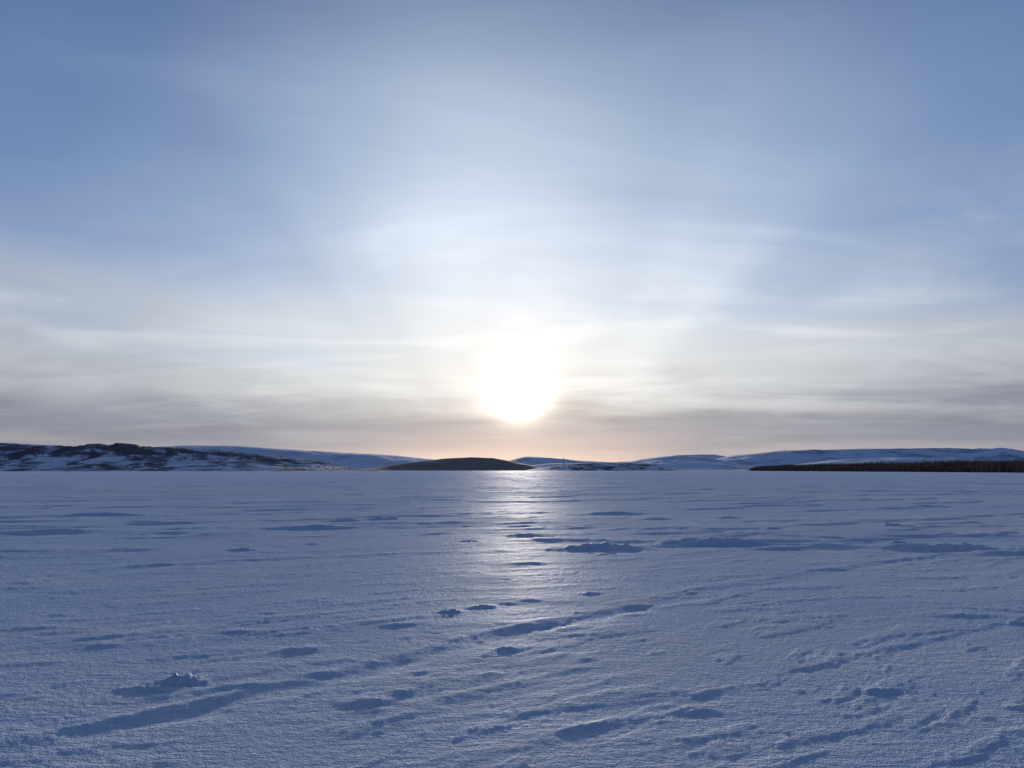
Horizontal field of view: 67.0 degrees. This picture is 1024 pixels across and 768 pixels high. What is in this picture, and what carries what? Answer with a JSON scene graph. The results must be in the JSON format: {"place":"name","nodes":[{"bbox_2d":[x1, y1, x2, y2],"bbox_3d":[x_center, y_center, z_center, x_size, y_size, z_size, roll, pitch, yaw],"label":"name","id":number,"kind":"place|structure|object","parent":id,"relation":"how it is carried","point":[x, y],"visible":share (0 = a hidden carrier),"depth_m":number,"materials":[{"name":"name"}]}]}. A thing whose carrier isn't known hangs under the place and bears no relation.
{"place":"outdoors","nodes":[
{"label":"outdoors","id":0,"kind":"place"},
{"bbox_2d":[5,443,55,445],"bbox_3d":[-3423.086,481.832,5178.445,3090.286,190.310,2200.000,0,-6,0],"label":"snowy fell","id":1,"kind":"structure","parent":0,"point":[33,444],"depth_m":5100.21,"materials":[{"name":"white snow"}]},
{"bbox_2d":[0,443,376,470],"bbox_3d":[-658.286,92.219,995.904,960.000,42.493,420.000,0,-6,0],"label":"scrub hill","id":2,"kind":"structure","parent":0,"point":[101,457],"depth_m":897.20,"materials":[{"name":"snow"},{"name":"white snow"},{"name":"scrub"}]},
{"bbox_2d":[164,445,434,468],"bbox_3d":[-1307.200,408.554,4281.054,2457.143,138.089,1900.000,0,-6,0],"label":"snowy fell","id":3,"kind":"structure","parent":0,"point":[360,461],"depth_m":3945.14,"materials":[{"name":"white snow"}]},
{"bbox_2d":[365,457,540,470],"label":"heath hill","id":4,"kind":"structure","parent":0,"point":[471,464],"depth_m":1402.13,"materials":[{"name":"brown plant"}]},
{"bbox_2d":[0,470,1023,767],"bbox_3d":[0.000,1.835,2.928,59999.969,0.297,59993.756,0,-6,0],"label":"snow covered lake","id":5,"kind":"structure","parent":0,"point":[720,618],"depth_m":7.77,"materials":[{"name":"white snow"}]},
{"bbox_2d":[748,458,1023,472],"bbox_3d":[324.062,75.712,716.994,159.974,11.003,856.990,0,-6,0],"label":"birch thicket","id":6,"kind":"object","parent":5,"relation":"on","point":[990,465],"visible":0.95,"depth_m":539.92,"materials":[{"name":"brown plant"}]},
{"bbox_2d":[0,0,1023,461],"label":"sky","id":7,"kind":"structure","parent":0,"point":[582,230],"materials":[{"name":"blue"}]},
{"bbox_2d":[532,463,575,467],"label":"snowy fell","id":8,"kind":"structure","parent":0,"point":[548,465],"depth_m":2568.71,"materials":[{"name":"white snow"}]},
{"bbox_2d":[524,462,691,470],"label":"heath hill","id":9,"kind":"structure","parent":0,"point":[611,466],"depth_m":1272.86,"materials":[{"name":"white snow"}]},
{"bbox_2d":[509,454,726,464],"bbox_3d":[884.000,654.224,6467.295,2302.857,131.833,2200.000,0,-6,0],"label":"snowy fell","id":10,"kind":"structure","parent":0,"point":[533,460],"depth_m":6082.51,"materials":[{"name":"white snow"}]},
{"bbox_2d":[625,455,755,469],"bbox_3d":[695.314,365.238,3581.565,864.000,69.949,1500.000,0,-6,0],"label":"snowy fell","id":11,"kind":"structure","parent":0,"point":[690,463],"depth_m":3192.84,"materials":[{"name":"white snow"}]},
{"bbox_2d":[718,448,1023,466],"bbox_3d":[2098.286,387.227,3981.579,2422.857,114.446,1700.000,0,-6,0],"label":"snowy fell","id":12,"kind":"structure","parent":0,"point":[793,457],"depth_m":3653.83,"materials":[{"name":"white snow"}]},
{"bbox_2d":[796,457,996,464],"bbox_3d":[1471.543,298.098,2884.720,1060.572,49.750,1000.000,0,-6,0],"label":"snowy fell","id":13,"kind":"structure","parent":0,"point":[898,459],"depth_m":2780.25,"materials":[{"name":"white snow"}]}
]}

